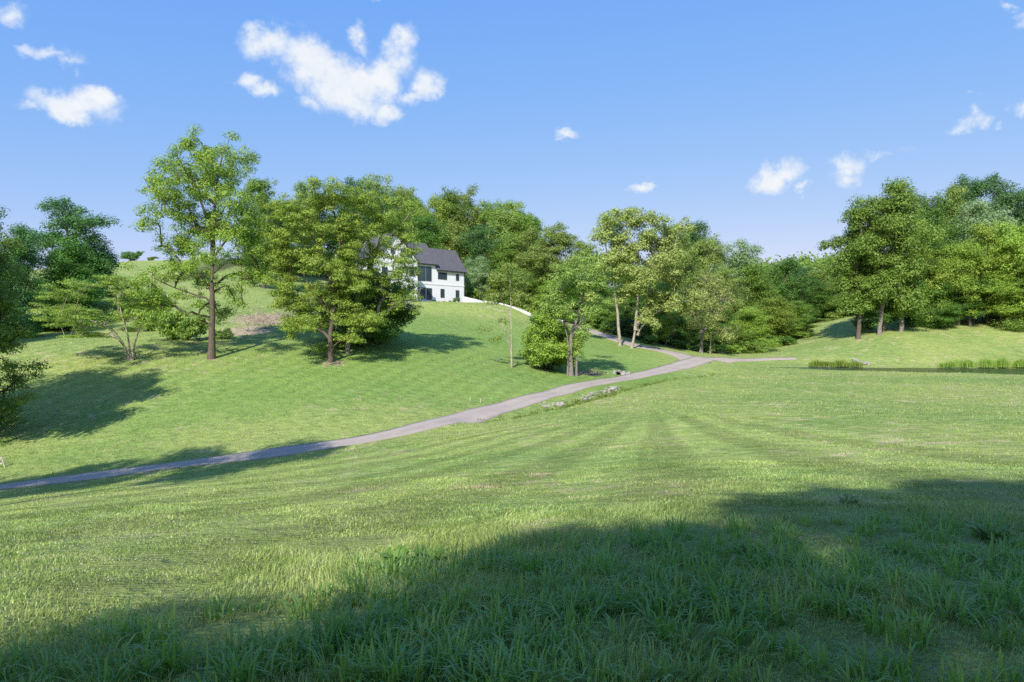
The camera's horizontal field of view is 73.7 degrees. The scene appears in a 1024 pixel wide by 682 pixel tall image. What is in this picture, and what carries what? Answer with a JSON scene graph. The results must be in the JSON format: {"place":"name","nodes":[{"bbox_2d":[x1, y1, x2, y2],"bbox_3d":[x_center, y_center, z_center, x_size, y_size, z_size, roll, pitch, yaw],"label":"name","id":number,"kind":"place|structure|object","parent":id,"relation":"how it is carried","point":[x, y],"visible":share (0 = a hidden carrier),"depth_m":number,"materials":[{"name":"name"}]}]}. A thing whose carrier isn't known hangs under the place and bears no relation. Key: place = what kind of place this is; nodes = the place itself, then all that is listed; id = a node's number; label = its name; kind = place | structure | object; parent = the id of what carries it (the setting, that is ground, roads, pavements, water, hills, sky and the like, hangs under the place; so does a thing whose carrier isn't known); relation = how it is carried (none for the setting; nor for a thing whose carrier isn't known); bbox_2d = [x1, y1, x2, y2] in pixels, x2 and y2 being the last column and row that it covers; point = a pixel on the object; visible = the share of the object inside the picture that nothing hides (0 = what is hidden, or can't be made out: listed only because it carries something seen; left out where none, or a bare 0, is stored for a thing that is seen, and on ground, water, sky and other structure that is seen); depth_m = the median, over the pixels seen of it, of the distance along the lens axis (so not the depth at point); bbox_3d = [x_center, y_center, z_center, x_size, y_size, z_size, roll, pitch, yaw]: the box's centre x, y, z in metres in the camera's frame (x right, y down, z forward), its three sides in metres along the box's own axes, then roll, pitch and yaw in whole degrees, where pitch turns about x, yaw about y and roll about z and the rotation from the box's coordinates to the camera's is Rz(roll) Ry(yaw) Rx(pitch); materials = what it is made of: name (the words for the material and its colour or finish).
{"place":"outdoors","nodes":[
{"label":"outdoors","id":0,"kind":"place"},
{"bbox_2d":[0,363,707,489],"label":"driveway","id":1,"kind":"structure","parent":0,"point":[488,412],"depth_m":42.50,"materials":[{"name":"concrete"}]},
{"bbox_2d":[0,438,1011,610],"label":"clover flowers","id":2,"kind":"object","parent":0,"point":[268,583],"visible":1,"depth_m":13.53,"materials":[{"name":"white plant"}]},
{"bbox_2d":[0,259,1023,681],"bbox_3d":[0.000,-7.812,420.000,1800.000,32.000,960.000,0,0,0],"label":"ground","id":3,"kind":"structure","parent":0,"point":[980,339],"depth_m":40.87,"materials":[{"name":"green plant"}]},
{"bbox_2d":[0,229,52,445],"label":"shady maple tree","id":4,"kind":"object","parent":3,"relation":"on","point":[8,336],"visible":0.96,"depth_m":46.59,"materials":[{"name":"green plant"}]},
{"bbox_2d":[0,221,67,331],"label":"deciduous tree","id":5,"kind":"object","parent":3,"relation":"on","point":[24,235],"visible":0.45,"depth_m":81.55,"materials":[{"name":"green plant"}]},
{"bbox_2d":[12,312,55,337],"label":"bush","id":6,"kind":"object","parent":3,"relation":"on","point":[37,326],"visible":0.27,"depth_m":77.70,"materials":[{"name":"green plant"}]},
{"bbox_2d":[27,234,122,329],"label":"deciduous tree","id":7,"kind":"object","parent":3,"relation":"on","point":[77,257],"visible":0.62,"depth_m":86.70,"materials":[{"name":"green plant"}]},
{"bbox_2d":[27,195,125,302],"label":"deciduous tree","id":8,"kind":"object","parent":3,"relation":"on","point":[78,223],"visible":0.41,"depth_m":94.98,"materials":[{"name":"green plant"}]},
{"bbox_2d":[29,274,179,360],"bbox_3d":[-38.276,-1.798,63.480,12.172,8.226,13.471,0,0,31],"label":"mimosa tree","id":9,"kind":"object","parent":3,"relation":"on","point":[129,303],"visible":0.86,"depth_m":62.14,"materials":[{"name":"green plant"}]},
{"bbox_2d":[108,279,145,314],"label":"bush","id":10,"kind":"object","parent":3,"relation":"on","point":[123,288],"visible":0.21,"depth_m":91.39,"materials":[{"name":"green plant"}]},
{"bbox_2d":[123,299,171,331],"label":"bush","id":11,"kind":"object","parent":3,"relation":"on","point":[152,311],"visible":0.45,"depth_m":79.18,"materials":[{"name":"green plant"}]},
{"bbox_2d":[149,307,192,339],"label":"bush","id":12,"kind":"object","parent":3,"relation":"on","point":[171,330],"visible":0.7,"depth_m":73.10,"materials":[{"name":"green plant"}]},
{"bbox_2d":[176,317,208,340],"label":"bush","id":13,"kind":"object","parent":3,"relation":"on","point":[189,328],"visible":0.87,"depth_m":72.20,"materials":[{"name":"green plant"}]},
{"bbox_2d":[119,124,277,359],"bbox_3d":[-28.873,-9.100,64.731,13.658,22.595,13.374,0,0,0],"label":"tall walnut tree","id":14,"kind":"object","parent":3,"relation":"on","point":[214,228],"visible":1,"depth_m":63.95,"materials":[{"name":"green plant"}]},
{"bbox_2d":[231,176,285,288],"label":"deciduous tree","id":15,"kind":"object","parent":3,"relation":"on","point":[261,195],"visible":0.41,"depth_m":120.45,"materials":[{"name":"green plant"}]},
{"bbox_2d":[290,179,317,276],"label":"deciduous tree","id":16,"kind":"object","parent":3,"relation":"on","point":[301,188],"visible":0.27,"depth_m":149.01,"materials":[{"name":"green plant"}]},
{"bbox_2d":[258,175,385,362],"bbox_3d":[-18.306,-6.521,65.990,11.962,18.076,10.022,0,0,-25],"label":"locust tree","id":17,"kind":"object","parent":3,"relation":"on","point":[282,255],"visible":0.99,"depth_m":64.98,"materials":[{"name":"green plant"}]},
{"bbox_2d":[300,193,347,266],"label":"deciduous tree","id":18,"kind":"object","parent":3,"relation":"on","point":[324,215],"visible":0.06,"depth_m":156.12,"materials":[{"name":"green plant"}]},
{"bbox_2d":[317,175,374,274],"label":"deciduous tree","id":19,"kind":"object","parent":3,"relation":"on","point":[352,183],"visible":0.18,"depth_m":158.00,"materials":[{"name":"green plant"}]},
{"bbox_2d":[306,267,419,346],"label":"understory tree","id":20,"kind":"object","parent":3,"relation":"on","point":[386,333],"visible":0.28,"depth_m":73.32,"materials":[{"name":"green plant"}]},
{"bbox_2d":[331,172,427,353],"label":"locust tree","id":21,"kind":"object","parent":3,"relation":"on","point":[386,220],"visible":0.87,"depth_m":69.00,"materials":[{"name":"green plant"}]},
{"bbox_2d":[377,545,426,564],"bbox_3d":[-1.124,2.139,6.716,0.400,0.174,0.455,0,0,-45],"label":"broadleaf weed","id":22,"kind":"object","parent":3,"relation":"on","point":[389,555],"visible":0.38,"depth_m":6.78,"materials":[{"name":"green plant"}]},
{"bbox_2d":[354,232,466,302],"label":"house","id":23,"kind":"structure","parent":3,"relation":"on","point":[443,274],"depth_m":128.90,"materials":[{"name":"white paint"}]},
{"bbox_2d":[391,192,430,246],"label":"deciduous tree","id":24,"kind":"object","parent":3,"relation":"on","point":[412,198],"visible":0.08,"depth_m":162.59,"materials":[{"name":"green plant"}]},
{"bbox_2d":[231,304,607,376],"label":"dry brush","id":25,"kind":"object","parent":3,"relation":"on","point":[273,322],"visible":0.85,"depth_m":84.27,"materials":[{"name":"plant"}]},
{"bbox_2d":[408,213,448,249],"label":"deciduous tree","id":26,"kind":"object","parent":3,"relation":"on","point":[428,233],"visible":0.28,"depth_m":150.19,"materials":[{"name":"green plant"}]},
{"bbox_2d":[412,545,453,561],"bbox_3d":[-0.791,2.143,6.806,0.431,0.144,0.313,0,0,0],"label":"broadleaf weed","id":27,"kind":"object","parent":3,"relation":"on","point":[438,554],"visible":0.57,"depth_m":6.85,"materials":[{"name":"green plant"}]},
{"bbox_2d":[418,194,457,248],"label":"deciduous tree","id":28,"kind":"object","parent":3,"relation":"on","point":[442,206],"visible":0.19,"depth_m":158.30,"materials":[{"name":"green plant"}]},
{"bbox_2d":[425,186,472,259],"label":"deciduous tree","id":29,"kind":"object","parent":3,"relation":"on","point":[462,215],"visible":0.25,"depth_m":165.08,"materials":[{"name":"green plant"}]},
{"bbox_2d":[429,218,470,294],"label":"deciduous tree","id":30,"kind":"object","parent":3,"relation":"on","point":[452,233],"visible":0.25,"depth_m":151.13,"materials":[{"name":"green plant"}]},
{"bbox_2d":[448,183,490,277],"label":"deciduous tree","id":31,"kind":"object","parent":3,"relation":"on","point":[474,218],"visible":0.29,"depth_m":169.47,"materials":[{"name":"green plant"}]},
{"bbox_2d":[463,254,495,300],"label":"deciduous tree","id":32,"kind":"object","parent":3,"relation":"on","point":[479,271],"visible":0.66,"depth_m":138.84,"materials":[{"name":"green plant"}]},
{"bbox_2d":[456,222,504,297],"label":"deciduous tree","id":33,"kind":"object","parent":3,"relation":"on","point":[479,244],"visible":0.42,"depth_m":144.79,"materials":[{"name":"green plant"}]},
{"bbox_2d":[472,199,505,261],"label":"deciduous tree","id":34,"kind":"object","parent":3,"relation":"on","point":[484,205],"visible":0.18,"depth_m":168.40,"materials":[{"name":"green plant"}]},
{"bbox_2d":[475,233,524,297],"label":"deciduous tree","id":35,"kind":"object","parent":3,"relation":"on","point":[503,250],"visible":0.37,"depth_m":142.20,"materials":[{"name":"green plant"}]},
{"bbox_2d":[483,207,524,288],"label":"deciduous tree","id":36,"kind":"object","parent":3,"relation":"on","point":[500,221],"visible":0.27,"depth_m":158.50,"materials":[{"name":"green plant"}]},
{"bbox_2d":[477,262,535,367],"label":"slender tree","id":37,"kind":"object","parent":3,"relation":"on","point":[501,279],"visible":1,"depth_m":71.87,"materials":[{"name":"green plant"}]},
{"bbox_2d":[498,227,548,300],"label":"deciduous tree","id":38,"kind":"object","parent":3,"relation":"on","point":[532,237],"visible":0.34,"depth_m":144.69,"materials":[{"name":"green plant"}]},
{"bbox_2d":[500,199,548,260],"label":"deciduous tree","id":39,"kind":"object","parent":3,"relation":"on","point":[510,206],"visible":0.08,"depth_m":167.74,"materials":[{"name":"green plant"}]},
{"bbox_2d":[505,270,545,308],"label":"deciduous tree","id":40,"kind":"object","parent":3,"relation":"on","point":[531,288],"visible":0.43,"depth_m":132.37,"materials":[{"name":"green plant"}]},
{"bbox_2d":[507,211,544,278],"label":"deciduous tree","id":41,"kind":"object","parent":3,"relation":"on","point":[527,220],"visible":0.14,"depth_m":158.51,"materials":[{"name":"green plant"}]},
{"bbox_2d":[526,280,566,319],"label":"deciduous tree","id":42,"kind":"object","parent":3,"relation":"on","point":[542,299],"visible":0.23,"depth_m":128.68,"materials":[{"name":"green plant"}]},
{"bbox_2d":[516,220,581,294],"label":"deciduous tree","id":43,"kind":"object","parent":3,"relation":"on","point":[562,241],"visible":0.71,"depth_m":135.64,"materials":[{"name":"green plant"}]},
{"bbox_2d":[518,309,585,369],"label":"round shrub","id":44,"kind":"object","parent":3,"relation":"on","point":[539,350],"visible":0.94,"depth_m":72.89,"materials":[{"name":"green plant"}]},
{"bbox_2d":[545,264,603,323],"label":"deciduous tree","id":45,"kind":"object","parent":3,"relation":"on","point":[576,299],"visible":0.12,"depth_m":126.51,"materials":[{"name":"green plant"}]},
{"bbox_2d":[535,249,614,376],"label":"leaning tree","id":46,"kind":"object","parent":3,"relation":"on","point":[572,281],"visible":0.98,"depth_m":71.64,"materials":[{"name":"plant"}]},
{"bbox_2d":[562,240,609,296],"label":"deciduous tree","id":47,"kind":"object","parent":3,"relation":"on","point":[582,246],"visible":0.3,"depth_m":133.52,"materials":[{"name":"green plant"}]},
{"bbox_2d":[476,369,723,422],"bbox_3d":[11.272,4.630,65.187,3.854,2.486,46.790,0,0,36],"label":"ditch growth","id":48,"kind":"object","parent":3,"relation":"on","point":[588,399],"visible":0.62,"depth_m":58.97,"materials":[{"name":"green plant"}]},
{"bbox_2d":[582,296,624,328],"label":"deciduous tree","id":49,"kind":"object","parent":3,"relation":"on","point":[606,316],"visible":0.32,"depth_m":121.67,"materials":[{"name":"green plant"}]},
{"bbox_2d":[578,206,640,345],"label":"sycamore tree","id":50,"kind":"object","parent":3,"relation":"on","point":[618,267],"visible":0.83,"depth_m":100.34,"materials":[{"name":"green plant"}]},
{"bbox_2d":[609,319,642,336],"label":"deciduous tree","id":51,"kind":"object","parent":3,"relation":"on","point":[625,329],"visible":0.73,"depth_m":117.03,"materials":[{"name":"green plant"}]},
{"bbox_2d":[604,277,649,330],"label":"deciduous tree","id":52,"kind":"object","parent":3,"relation":"on","point":[630,312],"visible":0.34,"depth_m":128.70,"materials":[{"name":"green plant"}]},
{"bbox_2d":[629,303,672,342],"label":"deciduous tree","id":53,"kind":"object","parent":3,"relation":"on","point":[648,330],"visible":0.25,"depth_m":115.47,"materials":[{"name":"green plant"}]},
{"bbox_2d":[611,207,709,347],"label":"sycamore tree","id":54,"kind":"object","parent":3,"relation":"on","point":[661,263],"visible":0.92,"depth_m":99.82,"materials":[{"name":"green plant"}]},
{"bbox_2d":[650,282,679,344],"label":"deciduous tree","id":55,"kind":"object","parent":3,"relation":"on","point":[666,323],"visible":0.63,"depth_m":111.21,"materials":[{"name":"green plant"}]},
{"bbox_2d":[649,222,699,316],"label":"deciduous tree","id":56,"kind":"object","parent":3,"relation":"on","point":[689,249],"visible":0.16,"depth_m":148.50,"materials":[{"name":"green plant"}]},
{"bbox_2d":[668,315,700,347],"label":"deciduous tree","id":57,"kind":"object","parent":3,"relation":"on","point":[681,334],"visible":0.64,"depth_m":115.13,"materials":[{"name":"green plant"}]},
{"bbox_2d":[660,218,711,317],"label":"deciduous tree","id":58,"kind":"object","parent":3,"relation":"on","point":[695,236],"visible":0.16,"depth_m":162.76,"materials":[{"name":"green plant"}]},
{"bbox_2d":[672,267,722,342],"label":"deciduous tree","id":59,"kind":"object","parent":3,"relation":"on","point":[692,280],"visible":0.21,"depth_m":126.58,"materials":[{"name":"green plant"}]},
{"bbox_2d":[676,233,735,296],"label":"deciduous tree","id":60,"kind":"object","parent":3,"relation":"on","point":[715,256],"visible":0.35,"depth_m":158.15,"materials":[{"name":"green plant"}]},
{"bbox_2d":[678,270,738,353],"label":"half bare tree","id":61,"kind":"object","parent":3,"relation":"on","point":[701,320],"visible":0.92,"depth_m":106.65,"materials":[{"name":"plant"}]},
{"bbox_2d":[692,301,735,345],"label":"deciduous tree","id":62,"kind":"object","parent":3,"relation":"on","point":[722,324],"visible":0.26,"depth_m":123.17,"materials":[{"name":"green plant"}]},
{"bbox_2d":[707,265,751,335],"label":"deciduous tree","id":63,"kind":"object","parent":3,"relation":"on","point":[725,272],"visible":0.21,"depth_m":140.33,"materials":[{"name":"green plant"}]},
{"bbox_2d":[715,325,756,353],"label":"deciduous tree","id":64,"kind":"object","parent":3,"relation":"on","point":[742,337],"visible":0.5,"depth_m":114.99,"materials":[{"name":"green plant"}]},
{"bbox_2d":[707,237,772,320],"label":"deciduous tree","id":65,"kind":"object","parent":3,"relation":"on","point":[742,258],"visible":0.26,"depth_m":148.88,"materials":[{"name":"green plant"}]},
{"bbox_2d":[739,341,768,352],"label":"bush","id":66,"kind":"object","parent":3,"relation":"on","point":[759,347],"visible":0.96,"depth_m":113.46,"materials":[{"name":"green plant"}]},
{"bbox_2d":[727,305,782,351],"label":"deciduous tree","id":67,"kind":"object","parent":3,"relation":"on","point":[747,313],"visible":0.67,"depth_m":118.48,"materials":[{"name":"green plant"}]},
{"bbox_2d":[732,262,790,328],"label":"deciduous tree","id":68,"kind":"object","parent":3,"relation":"on","point":[759,283],"visible":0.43,"depth_m":144.05,"materials":[{"name":"green plant"}]},
{"bbox_2d":[560,243,978,299],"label":"woods","id":69,"kind":"object","parent":3,"relation":"on","point":[806,261],"visible":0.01,"depth_m":227.71,"materials":[{"name":"green plant"}]},
{"bbox_2d":[747,295,802,346],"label":"deciduous tree","id":70,"kind":"object","parent":3,"relation":"on","point":[778,324],"visible":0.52,"depth_m":126.82,"materials":[{"name":"green plant"}]},
{"bbox_2d":[762,256,812,319],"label":"deciduous tree","id":71,"kind":"object","parent":3,"relation":"on","point":[782,283],"visible":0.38,"depth_m":158.60,"materials":[{"name":"green plant"}]},
{"bbox_2d":[773,300,816,338],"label":"deciduous tree","id":72,"kind":"object","parent":3,"relation":"on","point":[798,310],"visible":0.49,"depth_m":132.22,"materials":[{"name":"green plant"}]},
{"bbox_2d":[786,263,824,303],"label":"deciduous tree","id":73,"kind":"object","parent":3,"relation":"on","point":[801,273],"visible":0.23,"depth_m":169.58,"materials":[{"name":"green plant"}]},
{"bbox_2d":[803,267,838,320],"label":"deciduous tree","id":74,"kind":"object","parent":3,"relation":"on","point":[818,274],"visible":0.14,"depth_m":159.08,"materials":[{"name":"green plant"}]},
{"bbox_2d":[795,279,852,322],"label":"deciduous tree","id":75,"kind":"object","parent":3,"relation":"on","point":[822,295],"visible":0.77,"depth_m":150.56,"materials":[{"name":"green plant"}]},
{"bbox_2d":[808,358,865,366],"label":"reeds","id":76,"kind":"object","parent":3,"relation":"on","point":[844,363],"visible":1,"depth_m":94.91,"materials":[{"name":"green plant"}]},
{"bbox_2d":[821,271,855,319],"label":"deciduous tree","id":77,"kind":"object","parent":3,"relation":"on","point":[834,312],"visible":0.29,"depth_m":148.75,"materials":[{"name":"green plant"}]},
{"bbox_2d":[809,206,894,338],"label":"deciduous tree","id":78,"kind":"object","parent":3,"relation":"on","point":[852,305],"visible":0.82,"depth_m":110.99,"materials":[{"name":"green plant"}]},
{"bbox_2d":[831,186,933,334],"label":"deciduous tree","id":79,"kind":"object","parent":3,"relation":"on","point":[872,204],"visible":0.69,"depth_m":109.91,"materials":[{"name":"green plant"}]},
{"bbox_2d":[845,250,927,331],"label":"deciduous tree","id":80,"kind":"object","parent":3,"relation":"on","point":[873,314],"visible":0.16,"depth_m":113.81,"materials":[{"name":"green plant"}]},
{"bbox_2d":[854,176,949,331],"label":"deciduous tree","id":81,"kind":"object","parent":3,"relation":"on","point":[904,301],"visible":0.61,"depth_m":110.57,"materials":[{"name":"green plant"}]},
{"bbox_2d":[881,216,963,322],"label":"deciduous tree","id":82,"kind":"object","parent":3,"relation":"on","point":[928,277],"visible":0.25,"depth_m":116.19,"materials":[{"name":"green plant"}]},
{"bbox_2d":[892,281,971,328],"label":"deciduous tree","id":83,"kind":"object","parent":3,"relation":"on","point":[939,321],"visible":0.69,"depth_m":115.54,"materials":[{"name":"green plant"}]},
{"bbox_2d":[907,191,972,282],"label":"deciduous tree","id":84,"kind":"object","parent":3,"relation":"on","point":[932,216],"visible":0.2,"depth_m":125.82,"materials":[{"name":"green plant"}]},
{"bbox_2d":[932,183,969,275],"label":"deciduous tree","id":85,"kind":"object","parent":3,"relation":"on","point":[955,194],"visible":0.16,"depth_m":136.18,"materials":[{"name":"green plant"}]},
{"bbox_2d":[930,236,1000,325],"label":"deciduous tree","id":86,"kind":"object","parent":3,"relation":"on","point":[960,252],"visible":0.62,"depth_m":115.72,"materials":[{"name":"green plant"}]},
{"bbox_2d":[941,278,1001,326],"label":"deciduous tree","id":87,"kind":"object","parent":3,"relation":"on","point":[965,297],"visible":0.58,"depth_m":115.87,"materials":[{"name":"green plant"}]},
{"bbox_2d":[941,174,1012,253],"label":"deciduous tree","id":88,"kind":"object","parent":3,"relation":"on","point":[975,190],"visible":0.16,"depth_m":143.79,"materials":[{"name":"green plant"}]},
{"bbox_2d":[937,357,1023,367],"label":"reeds","id":89,"kind":"object","parent":3,"relation":"on","point":[984,363],"visible":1,"depth_m":92.14,"materials":[{"name":"green plant"}]},
{"bbox_2d":[944,197,1019,273],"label":"deciduous tree","id":90,"kind":"object","parent":3,"relation":"on","point":[977,211],"visible":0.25,"depth_m":128.59,"materials":[{"name":"green plant"}]},
{"bbox_2d":[955,221,1022,323],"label":"deciduous tree","id":91,"kind":"object","parent":3,"relation":"on","point":[983,230],"visible":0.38,"depth_m":117.22,"materials":[{"name":"green plant"}]},
{"bbox_2d":[961,522,1018,542],"bbox_3d":[4.631,1.861,6.603,0.412,0.158,0.449,0,0,-34],"label":"broadleaf weed","id":92,"kind":"object","parent":3,"relation":"on","point":[982,533],"visible":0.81,"depth_m":6.60,"materials":[{"name":"green plant"}]},
{"bbox_2d":[973,269,1023,327],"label":"deciduous tree","id":93,"kind":"object","parent":3,"relation":"on","point":[1016,291],"visible":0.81,"depth_m":114.52,"materials":[{"name":"green plant"}]},
{"bbox_2d":[983,219,1023,325],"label":"deciduous tree","id":94,"kind":"object","parent":3,"relation":"on","point":[1013,236],"visible":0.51,"depth_m":115.84,"materials":[{"name":"green plant"}]},
{"bbox_2d":[983,171,1023,263],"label":"deciduous tree","id":95,"kind":"object","parent":3,"relation":"on","point":[1000,192],"visible":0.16,"depth_m":143.02,"materials":[{"name":"green plant"}]},
{"bbox_2d":[988,265,1023,331],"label":"deciduous tree","id":96,"kind":"object","parent":3,"relation":"on","point":[1007,325],"visible":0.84,"depth_m":114.05,"materials":[{"name":"green plant"}]},
{"bbox_2d":[0,508,1023,681],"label":"long grass","id":97,"kind":"structure","parent":0,"point":[396,667],"depth_m":4.26,"materials":[{"name":"green plant"}]},
{"bbox_2d":[0,0,1023,286],"label":"sky","id":98,"kind":"structure","parent":0,"point":[758,121],"materials":[{"name":"blue"}]},
{"bbox_2d":[512,305,710,362],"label":"driveway","id":99,"kind":"structure","parent":0,"point":[681,356],"depth_m":104.00,"materials":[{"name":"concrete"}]},
{"bbox_2d":[658,356,795,368],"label":"side driveway","id":100,"kind":"structure","parent":0,"point":[691,362],"depth_m":93.60,"materials":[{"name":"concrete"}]},
{"bbox_2d":[765,367,1023,374],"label":"pond water","id":101,"kind":"structure","parent":0,"point":[1019,371],"depth_m":88.63,"materials":[{"name":"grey liquid"}]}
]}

